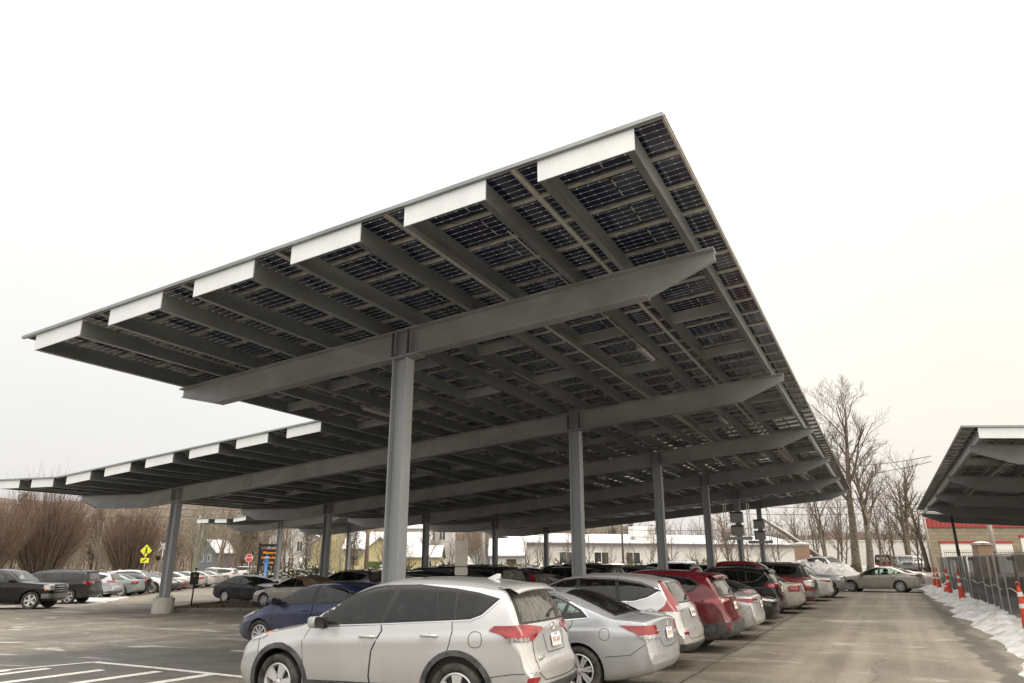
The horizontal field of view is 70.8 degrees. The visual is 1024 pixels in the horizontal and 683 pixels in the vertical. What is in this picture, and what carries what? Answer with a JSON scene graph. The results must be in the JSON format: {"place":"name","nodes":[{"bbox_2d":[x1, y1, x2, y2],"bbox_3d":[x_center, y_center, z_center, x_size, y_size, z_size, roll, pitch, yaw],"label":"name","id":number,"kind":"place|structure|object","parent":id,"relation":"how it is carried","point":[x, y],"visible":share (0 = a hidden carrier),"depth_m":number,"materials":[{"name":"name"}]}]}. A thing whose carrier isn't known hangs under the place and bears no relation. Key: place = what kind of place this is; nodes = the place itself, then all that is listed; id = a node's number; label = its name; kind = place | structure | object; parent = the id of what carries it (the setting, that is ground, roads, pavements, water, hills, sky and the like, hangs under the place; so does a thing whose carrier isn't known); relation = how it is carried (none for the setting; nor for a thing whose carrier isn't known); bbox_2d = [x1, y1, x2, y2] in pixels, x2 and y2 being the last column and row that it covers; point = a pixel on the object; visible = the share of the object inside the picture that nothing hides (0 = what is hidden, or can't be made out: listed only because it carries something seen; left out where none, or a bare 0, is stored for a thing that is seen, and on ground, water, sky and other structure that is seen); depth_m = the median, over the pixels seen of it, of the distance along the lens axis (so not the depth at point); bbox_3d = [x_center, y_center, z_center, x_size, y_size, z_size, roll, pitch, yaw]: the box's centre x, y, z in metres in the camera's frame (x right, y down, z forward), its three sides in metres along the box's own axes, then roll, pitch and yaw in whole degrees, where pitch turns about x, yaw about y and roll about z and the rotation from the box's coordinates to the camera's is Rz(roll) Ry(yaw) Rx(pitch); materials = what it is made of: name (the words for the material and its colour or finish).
{"place":"outdoors","nodes":[
{"label":"outdoors","id":0,"kind":"place"},
{"bbox_2d":[0,498,924,571],"bbox_3d":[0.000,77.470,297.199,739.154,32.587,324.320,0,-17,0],"label":"hills","id":1,"kind":"structure","parent":0,"point":[167,510],"depth_m":283.63,"materials":[{"name":"brown plant"}]},
{"bbox_2d":[0,569,1023,682],"bbox_3d":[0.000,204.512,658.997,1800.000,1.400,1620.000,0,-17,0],"label":"ground","id":2,"kind":"structure","parent":0,"point":[916,635],"depth_m":16.94,"materials":[{"name":"grey asphalt"}]},
{"bbox_2d":[0,490,53,568],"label":"fan shrub","id":3,"kind":"object","parent":2,"relation":"on","point":[7,551],"visible":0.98,"depth_m":71.74,"materials":[{"name":"brown plant"}]},
{"bbox_2d":[0,569,68,608],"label":"parked car","id":4,"kind":"object","parent":2,"relation":"on","point":[26,594],"visible":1,"depth_m":34.74,"materials":[{"name":"black paint"}]},
{"bbox_2d":[0,669,102,682],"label":"painted line","id":5,"kind":"object","parent":2,"relation":"on","point":[51,676],"visible":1,"depth_m":12.69,"materials":[{"name":"paint"}]},
{"bbox_2d":[6,569,101,604],"bbox_3d":[-25.759,13.644,40.152,5.111,1.817,2.404,1,-17,-6],"label":"parked car","id":6,"kind":"object","parent":2,"relation":"on","point":[84,585],"visible":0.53,"depth_m":39.63,"materials":[{"name":"grey paint"}]},
{"bbox_2d":[0,464,108,577],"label":"fan shrub","id":7,"kind":"object","parent":2,"relation":"on","point":[47,546],"visible":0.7,"depth_m":78.30,"materials":[{"name":"brown plant"}]},
{"bbox_2d":[57,596,127,603],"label":"snow bank","id":8,"kind":"structure","parent":2,"relation":"on","point":[102,599],"depth_m":43.44,"materials":[{"name":"white snow"}]},
{"bbox_2d":[83,509,106,569],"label":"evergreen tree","id":9,"kind":"object","parent":2,"relation":"on","point":[90,553],"visible":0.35,"depth_m":151.51,"materials":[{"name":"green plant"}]},
{"bbox_2d":[95,571,123,597],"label":"parked car","id":10,"kind":"object","parent":2,"relation":"on","point":[112,582],"visible":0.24,"depth_m":46.16,"materials":[{"name":"silver paint"}]},
{"bbox_2d":[72,671,160,682],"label":"painted line","id":11,"kind":"object","parent":2,"relation":"on","point":[100,679],"visible":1,"depth_m":12.49,"materials":[{"name":"paint"}]},
{"bbox_2d":[89,505,167,570],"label":"fan shrub","id":12,"kind":"object","parent":2,"relation":"on","point":[125,554],"visible":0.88,"depth_m":84.13,"materials":[{"name":"brown plant"}]},
{"bbox_2d":[116,574,144,595],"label":"parked car","id":13,"kind":"object","parent":2,"relation":"on","point":[131,585],"visible":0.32,"depth_m":48.72,"materials":[{"name":"grey paint"}]},
{"bbox_2d":[110,569,160,593],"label":"parked car","id":14,"kind":"object","parent":2,"relation":"on","point":[156,582],"visible":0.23,"depth_m":53.47,"materials":[{"name":"white paint"}]},
{"bbox_2d":[118,573,153,594],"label":"parked car","id":15,"kind":"object","parent":2,"relation":"on","point":[149,584],"visible":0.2,"depth_m":51.41,"materials":[{"name":"grey paint"}]},
{"bbox_2d":[92,662,241,677],"bbox_3d":[-6.043,6.059,13.242,5.718,0.050,0.150,-10,-20,30],"label":"painted line","id":16,"kind":"object","parent":2,"relation":"on","point":[168,669],"visible":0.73,"depth_m":13.47,"materials":[{"name":"paint"}]},
{"bbox_2d":[189,571,218,586],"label":"parked car","id":17,"kind":"object","parent":2,"relation":"on","point":[213,579],"visible":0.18,"depth_m":67.59,"materials":[{"name":"white paint"}]},
{"bbox_2d":[184,505,228,571],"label":"birch tree","id":18,"kind":"object","parent":2,"relation":"on","point":[199,552],"visible":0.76,"depth_m":84.95,"materials":[{"name":"grey plant"}]},
{"bbox_2d":[196,539,235,573],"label":"house","id":19,"kind":"structure","parent":2,"relation":"on","point":[208,560],"depth_m":140.91,"materials":[{"name":"grey"}]},
{"bbox_2d":[173,599,265,611],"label":"island","id":20,"kind":"structure","parent":2,"relation":"on","point":[237,605],"depth_m":32.31,"materials":[{"name":"stone"}]},
{"bbox_2d":[201,568,238,577],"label":"parked car","id":21,"kind":"object","parent":2,"relation":"on","point":[231,572],"visible":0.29,"depth_m":78.72,"materials":[{"name":"white paint"}]},
{"bbox_2d":[211,508,240,566],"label":"bare tree","id":22,"kind":"object","parent":2,"relation":"on","point":[221,549],"visible":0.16,"depth_m":126.73,"materials":[{"name":"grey plant"}]},
{"bbox_2d":[219,531,242,567],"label":"bare tree","id":23,"kind":"object","parent":2,"relation":"on","point":[233,558],"visible":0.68,"depth_m":115.77,"materials":[{"name":"grey plant"}]},
{"bbox_2d":[224,530,252,568],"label":"bare tree","id":24,"kind":"object","parent":2,"relation":"on","point":[237,550],"visible":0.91,"depth_m":94.75,"materials":[{"name":"grey plant"}]},
{"bbox_2d":[227,515,255,565],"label":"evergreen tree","id":25,"kind":"object","parent":2,"relation":"on","point":[245,533],"visible":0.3,"depth_m":131.27,"materials":[{"name":"green plant"}]},
{"bbox_2d":[213,575,278,600],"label":"parked car","id":26,"kind":"object","parent":2,"relation":"on","point":[243,587],"visible":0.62,"depth_m":38.95,"materials":[{"name":"grey paint"}]},
{"bbox_2d":[230,531,269,571],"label":"bare tree","id":27,"kind":"object","parent":2,"relation":"on","point":[255,556],"visible":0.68,"depth_m":100.91,"materials":[{"name":"brown plant"}]},
{"bbox_2d":[256,543,276,574],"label":"message board","id":28,"kind":"object","parent":2,"relation":"on","point":[262,553],"visible":0.75,"depth_m":78.67,"materials":[{"name":"black"}]},
{"bbox_2d":[193,515,383,583],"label":"solar canopy","id":29,"kind":"object","parent":2,"relation":"on","point":[314,526],"visible":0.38,"depth_m":69.17,"materials":[{"name":"metal"}]},
{"bbox_2d":[282,529,302,571],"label":"bare tree","id":30,"kind":"object","parent":2,"relation":"on","point":[291,549],"visible":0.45,"depth_m":106.24,"materials":[{"name":"brown plant"}]},
{"bbox_2d":[253,576,333,605],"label":"parked car","id":31,"kind":"object","parent":2,"relation":"on","point":[281,590],"visible":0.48,"depth_m":34.02,"materials":[{"name":"beige paint"}]},
{"bbox_2d":[268,528,319,571],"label":"house","id":32,"kind":"structure","parent":2,"relation":"on","point":[295,548],"depth_m":139.36,"materials":[{"name":"white"}]},
{"bbox_2d":[293,533,320,569],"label":"bare tree","id":33,"kind":"object","parent":2,"relation":"on","point":[309,552],"visible":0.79,"depth_m":100.96,"materials":[{"name":"brown plant"}]},
{"bbox_2d":[239,581,378,640],"bbox_3d":[-4.208,6.357,16.782,4.579,1.480,2.227,-9,-19,25],"label":"parked car","id":34,"kind":"object","parent":2,"relation":"on","point":[301,606],"visible":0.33,"depth_m":16.43,"materials":[{"name":"blue paint"}]},
{"bbox_2d":[298,563,336,576],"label":"juniper","id":35,"kind":"object","parent":2,"relation":"on","point":[312,571],"visible":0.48,"depth_m":83.71,"materials":[{"name":"green plant"}]},
{"bbox_2d":[309,531,360,574],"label":"house","id":36,"kind":"structure","parent":2,"relation":"on","point":[334,563],"depth_m":126.21,"materials":[{"name":"yellow"}]},
{"bbox_2d":[335,532,366,569],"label":"bare tree","id":37,"kind":"object","parent":2,"relation":"on","point":[352,554],"visible":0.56,"depth_m":94.41,"materials":[{"name":"brown plant"}]},
{"bbox_2d":[327,569,381,582],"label":"parked car","id":38,"kind":"object","parent":2,"relation":"on","point":[366,575],"visible":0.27,"depth_m":35.92,"materials":[{"name":"grey paint"}]},
{"bbox_2d":[355,537,382,569],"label":"house","id":39,"kind":"structure","parent":2,"relation":"on","point":[373,560],"depth_m":104.63,"materials":[{"name":"yellow"}]},
{"bbox_2d":[342,530,433,570],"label":"house","id":40,"kind":"structure","parent":2,"relation":"on","point":[410,536],"depth_m":121.48,"materials":[{"name":"yellow"}]},
{"bbox_2d":[240,574,576,682],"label":"parked car","id":41,"kind":"object","parent":2,"relation":"on","point":[495,628],"visible":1,"depth_m":9.07,"materials":[{"name":"silver paint"}]},
{"bbox_2d":[0,111,850,613],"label":"solar canopy","id":42,"kind":"object","parent":2,"relation":"on","point":[576,337],"visible":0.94,"depth_m":18.60,"materials":[{"name":"metal"}]},
{"bbox_2d":[406,545,445,568],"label":"house","id":43,"kind":"structure","parent":2,"relation":"on","point":[436,557],"depth_m":107.14,"materials":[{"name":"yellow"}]},
{"bbox_2d":[378,569,482,583],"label":"parked car","id":44,"kind":"object","parent":2,"relation":"on","point":[416,573],"visible":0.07,"depth_m":19.97,"materials":[{"name":"black paint"}]},
{"bbox_2d":[407,524,455,564],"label":"house","id":45,"kind":"structure","parent":2,"relation":"on","point":[412,528],"depth_m":123.84,"materials":[{"name":"white"}]},
{"bbox_2d":[455,541,467,575],"bbox_3d":[-1.299,6.303,18.246,0.330,2.400,0.055,2,-17,-8],"label":"back of sign","id":46,"kind":"object","parent":2,"relation":"on","point":[461,553],"visible":0.86,"depth_m":18.45,"materials":[{"name":"grey metal"}]},
{"bbox_2d":[1,506,925,573],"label":"woodland","id":47,"kind":"object","parent":2,"relation":"on","point":[68,565],"visible":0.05,"depth_m":162.01,"materials":[{"name":"brown plant"}]},
{"bbox_2d":[428,564,525,581],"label":"parked car","id":48,"kind":"object","parent":2,"relation":"on","point":[504,571],"visible":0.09,"depth_m":22.01,"materials":[{"name":"black paint"}]},
{"bbox_2d":[467,532,491,563],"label":"bare tree","id":49,"kind":"object","parent":2,"relation":"on","point":[475,551],"visible":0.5,"depth_m":99.20,"materials":[{"name":"brown plant"}]},
{"bbox_2d":[481,532,484,563],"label":"utility pole","id":50,"kind":"object","parent":2,"relation":"on","point":[483,549],"visible":0.31,"depth_m":92.84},
{"bbox_2d":[3,456,931,540],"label":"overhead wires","id":51,"kind":"object","parent":50,"relation":"attached to","point":[644,530],"visible":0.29,"depth_m":86.67,"materials":[{"name":"black"}]},
{"bbox_2d":[488,538,526,566],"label":"house","id":52,"kind":"structure","parent":2,"relation":"on","point":[506,553],"depth_m":109.60,"materials":[{"name":"white"}]},
{"bbox_2d":[522,570,550,584],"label":"parked car","id":53,"kind":"object","parent":2,"relation":"on","point":[534,576],"visible":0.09,"depth_m":24.27,"materials":[{"name":"grey paint"}]},
{"bbox_2d":[538,567,602,582],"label":"parked car","id":54,"kind":"object","parent":2,"relation":"on","point":[564,571],"visible":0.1,"depth_m":28.94,"materials":[{"name":"black paint"}]},
{"bbox_2d":[553,563,623,572],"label":"parked car","id":55,"kind":"object","parent":2,"relation":"on","point":[607,568],"visible":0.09,"depth_m":30.93,"materials":[{"name":"grey paint"}]},
{"bbox_2d":[549,587,679,682],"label":"parked car","id":56,"kind":"object","parent":2,"relation":"on","point":[611,639],"visible":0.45,"depth_m":10.54,"materials":[{"name":"silver paint"}]},
{"bbox_2d":[548,573,704,652],"bbox_3d":[1.467,5.521,14.488,4.553,1.645,2.300,-9,-19,25],"label":"parked car","id":57,"kind":"object","parent":2,"relation":"on","point":[654,594],"visible":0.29,"depth_m":13.45,"materials":[{"name":"silver paint"}]},
{"bbox_2d":[621,565,657,572],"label":"parked car","id":58,"kind":"object","parent":2,"relation":"on","point":[629,568],"visible":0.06,"depth_m":36.03,"materials":[{"name":"grey paint"}]},
{"bbox_2d":[498,533,794,567],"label":"commercial building","id":59,"kind":"structure","parent":2,"relation":"on","point":[615,540],"depth_m":120.83,"materials":[{"name":"white paint"}]},
{"bbox_2d":[628,526,654,539],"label":"rooftop unit","id":60,"kind":"object","parent":59,"relation":"on","point":[634,531],"visible":0.64,"depth_m":122.64,"materials":[{"name":"white metal"}]},
{"bbox_2d":[647,562,695,569],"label":"parked car","id":61,"kind":"object","parent":2,"relation":"on","point":[679,566],"visible":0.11,"depth_m":42.19,"materials":[{"name":"black paint"}]},
{"bbox_2d":[630,568,744,652],"bbox_3d":[2.940,6.180,16.790,4.629,1.716,2.339,-9,-19,25],"label":"parked car","id":62,"kind":"object","parent":2,"relation":"on","point":[713,597],"visible":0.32,"depth_m":15.46,"materials":[{"name":"red paint"}]},
{"bbox_2d":[712,512,736,560],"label":"bare tree","id":63,"kind":"object","parent":2,"relation":"on","point":[720,522],"visible":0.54,"depth_m":102.57,"materials":[{"name":"brown plant"}]},
{"bbox_2d":[716,523,746,560],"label":"bare tree","id":64,"kind":"object","parent":2,"relation":"on","point":[728,546],"visible":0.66,"depth_m":99.84,"materials":[{"name":"grey plant"}]},
{"bbox_2d":[717,586,764,639],"bbox_3d":[4.287,7.053,19.209,4.593,1.450,2.239,-9,-19,25],"label":"parked car","id":65,"kind":"object","parent":2,"relation":"on","point":[751,608],"visible":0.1,"depth_m":17.73,"materials":[{"name":"silver paint"}]},
{"bbox_2d":[724,578,763,607],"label":"car","id":66,"kind":"object","parent":2,"relation":"on","point":[741,587],"visible":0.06,"depth_m":20.45,"materials":[{"name":"black paint"}]},
{"bbox_2d":[701,565,787,608],"bbox_3d":[7.223,8.845,25.544,4.689,1.705,2.320,-9,-19,25],"label":"parked car","id":67,"kind":"object","parent":2,"relation":"on","point":[760,580],"visible":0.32,"depth_m":24.41,"materials":[{"name":"black paint"}]},
{"bbox_2d":[714,561,819,609],"bbox_3d":[9.748,10.218,30.352,5.890,1.870,2.494,-9,-19,25],"label":"parked car","id":68,"kind":"object","parent":2,"relation":"on","point":[811,590],"visible":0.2,"depth_m":28.76,"materials":[{"name":"red paint"}]},
{"bbox_2d":[760,594,779,617],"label":"car","id":69,"kind":"object","parent":2,"relation":"on","point":[771,605],"visible":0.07,"depth_m":21.82,"materials":[{"name":"black paint"}]},
{"bbox_2d":[758,510,804,562],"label":"bare tree","id":70,"kind":"object","parent":2,"relation":"on","point":[776,550],"visible":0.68,"depth_m":85.05,"materials":[{"name":"brown plant"}]},
{"bbox_2d":[757,562,811,577],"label":"parked car","id":71,"kind":"object","parent":2,"relation":"on","point":[789,569],"visible":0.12,"depth_m":31.90,"materials":[{"name":"grey paint"}]},
{"bbox_2d":[769,505,810,545],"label":"bare tree","id":72,"kind":"object","parent":2,"relation":"on","point":[794,530],"visible":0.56,"depth_m":89.70,"materials":[{"name":"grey plant"}]},
{"bbox_2d":[776,576,805,611],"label":"parked car","id":73,"kind":"object","parent":2,"relation":"on","point":[794,593],"visible":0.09,"depth_m":26.19,"materials":[{"name":"beige paint"}]},
{"bbox_2d":[762,517,820,556],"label":"fallen trunk","id":74,"kind":"object","parent":2,"relation":"on","point":[794,539],"visible":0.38,"depth_m":76.31,"materials":[{"name":"grey wood"}]},
{"bbox_2d":[793,542,809,561],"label":"brick pillar","id":75,"kind":"structure","parent":2,"relation":"on","point":[801,550],"depth_m":68.36,"materials":[{"name":"brick"}]},
{"bbox_2d":[777,562,847,597],"bbox_3d":[15.176,12.876,38.978,5.440,1.780,2.389,-9,-19,25],"label":"parked car","id":76,"kind":"object","parent":2,"relation":"on","point":[840,583],"visible":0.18,"depth_m":37.27,"materials":[{"name":"paint"}]},
{"bbox_2d":[794,502,837,553],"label":"bare tree","id":77,"kind":"object","parent":2,"relation":"on","point":[815,536],"visible":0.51,"depth_m":81.25,"materials":[{"name":"brown plant"}]},
{"bbox_2d":[809,573,833,596],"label":"parked car","id":78,"kind":"object","parent":2,"relation":"on","point":[825,586],"visible":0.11,"depth_m":34.19,"materials":[{"name":"white paint"}]},
{"bbox_2d":[801,475,844,555],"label":"bare tree","id":79,"kind":"object","parent":2,"relation":"on","point":[818,527],"visible":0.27,"depth_m":71.71,"materials":[{"name":"brown plant"}]},
{"bbox_2d":[807,556,850,566],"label":"parked car","id":80,"kind":"object","parent":2,"relation":"on","point":[831,560],"visible":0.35,"depth_m":66.74,"materials":[{"name":"silver paint"}]},
{"bbox_2d":[812,560,859,576],"bbox_3d":[26.942,19.425,61.385,6.000,1.614,6.000,0,-17,0],"label":"snow heap","id":81,"kind":"object","parent":2,"relation":"on","point":[818,566],"visible":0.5,"depth_m":59.97,"materials":[{"name":"white snow"}]},
{"bbox_2d":[808,485,873,563],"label":"bare tree","id":82,"kind":"object","parent":2,"relation":"on","point":[839,531],"visible":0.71,"depth_m":73.42,"materials":[{"name":"brown plant"}]},
{"bbox_2d":[800,374,890,572],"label":"bare tree","id":83,"kind":"object","parent":2,"relation":"on","point":[856,565],"visible":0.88,"depth_m":66.83,"materials":[{"name":"grey plant"}]},
{"bbox_2d":[824,428,891,573],"bbox_3d":[31.357,14.033,64.316,5.553,13.831,6.936,-8,-19,24],"label":"bare tree","id":84,"kind":"object","parent":2,"relation":"on","point":[861,501],"visible":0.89,"depth_m":64.38,"materials":[{"name":"grey plant"}]},
{"bbox_2d":[786,540,930,566],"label":"warehouse","id":85,"kind":"structure","parent":2,"relation":"on","point":[898,547],"depth_m":129.20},
{"bbox_2d":[854,477,891,565],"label":"bare tree","id":86,"kind":"object","parent":2,"relation":"on","point":[880,552],"visible":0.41,"depth_m":79.81,"materials":[{"name":"grey plant"}]},
{"bbox_2d":[857,493,905,569],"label":"bare tree","id":87,"kind":"object","parent":2,"relation":"on","point":[885,536],"visible":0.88,"depth_m":75.25,"materials":[{"name":"brown plant"}]},
{"bbox_2d":[846,566,924,592],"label":"moving car","id":88,"kind":"object","parent":2,"relation":"on","point":[901,580],"visible":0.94,"depth_m":43.34,"materials":[{"name":"beige paint"}]},
{"bbox_2d":[876,490,899,555],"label":"bare tree","id":89,"kind":"object","parent":2,"relation":"on","point":[890,534],"visible":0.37,"depth_m":95.66,"materials":[{"name":"grey plant"}]},
{"bbox_2d":[876,440,925,554],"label":"bare tree","id":90,"kind":"object","parent":2,"relation":"on","point":[903,520],"visible":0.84,"depth_m":80.81,"materials":[{"name":"grey plant"}]},
{"bbox_2d":[894,555,917,571],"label":"parked car","id":91,"kind":"object","parent":2,"relation":"on","point":[906,562],"visible":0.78,"depth_m":75.31,"materials":[{"name":"grey paint"}]},
{"bbox_2d":[888,496,927,570],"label":"bare tree","id":92,"kind":"object","parent":2,"relation":"on","point":[916,545],"visible":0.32,"depth_m":92.97,"materials":[{"name":"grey plant"}]},
{"bbox_2d":[886,460,931,571],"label":"bare tree","id":93,"kind":"object","parent":2,"relation":"on","point":[924,553],"visible":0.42,"depth_m":85.38,"materials":[{"name":"grey plant"}]},
{"bbox_2d":[916,425,1023,525],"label":"solar canopy","id":94,"kind":"object","parent":2,"relation":"on","point":[978,477],"visible":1,"depth_m":32.95,"materials":[{"name":"metal"}]},
{"bbox_2d":[921,583,1023,676],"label":"snow bank","id":95,"kind":"structure","parent":2,"relation":"on","point":[1005,628],"depth_m":21.99,"materials":[{"name":"white snow"}]},
{"bbox_2d":[1015,581,1023,628],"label":"traffic cone","id":96,"kind":"object","parent":95,"relation":"on","point":[1020,595],"visible":0.96,"depth_m":18.14,"materials":[{"name":"orange plastic"}]},
{"bbox_2d":[923,518,1023,571],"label":"garage building","id":97,"kind":"structure","parent":2,"relation":"on","point":[1006,538],"depth_m":81.34,"materials":[{"name":"beige brick"}]},
{"bbox_2d":[940,543,972,569],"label":"roller door","id":98,"kind":"structure","parent":97,"relation":"in","point":[945,547],"depth_m":80.94,"materials":[{"name":"grey metal"}]},
{"bbox_2d":[937,552,1023,617],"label":"temporary fence","id":99,"kind":"object","parent":2,"relation":"on","point":[1009,567],"visible":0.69,"depth_m":26.24,"materials":[{"name":"silver metal"}]},
{"bbox_2d":[970,541,996,574],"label":"brick pillar","id":100,"kind":"structure","parent":2,"relation":"on","point":[981,548],"depth_m":60.39,"materials":[{"name":"brick"}]},
{"bbox_2d":[0,0,1023,535],"label":"sky","id":101,"kind":"structure","parent":0,"point":[860,163],"materials":[{"name":"white"}]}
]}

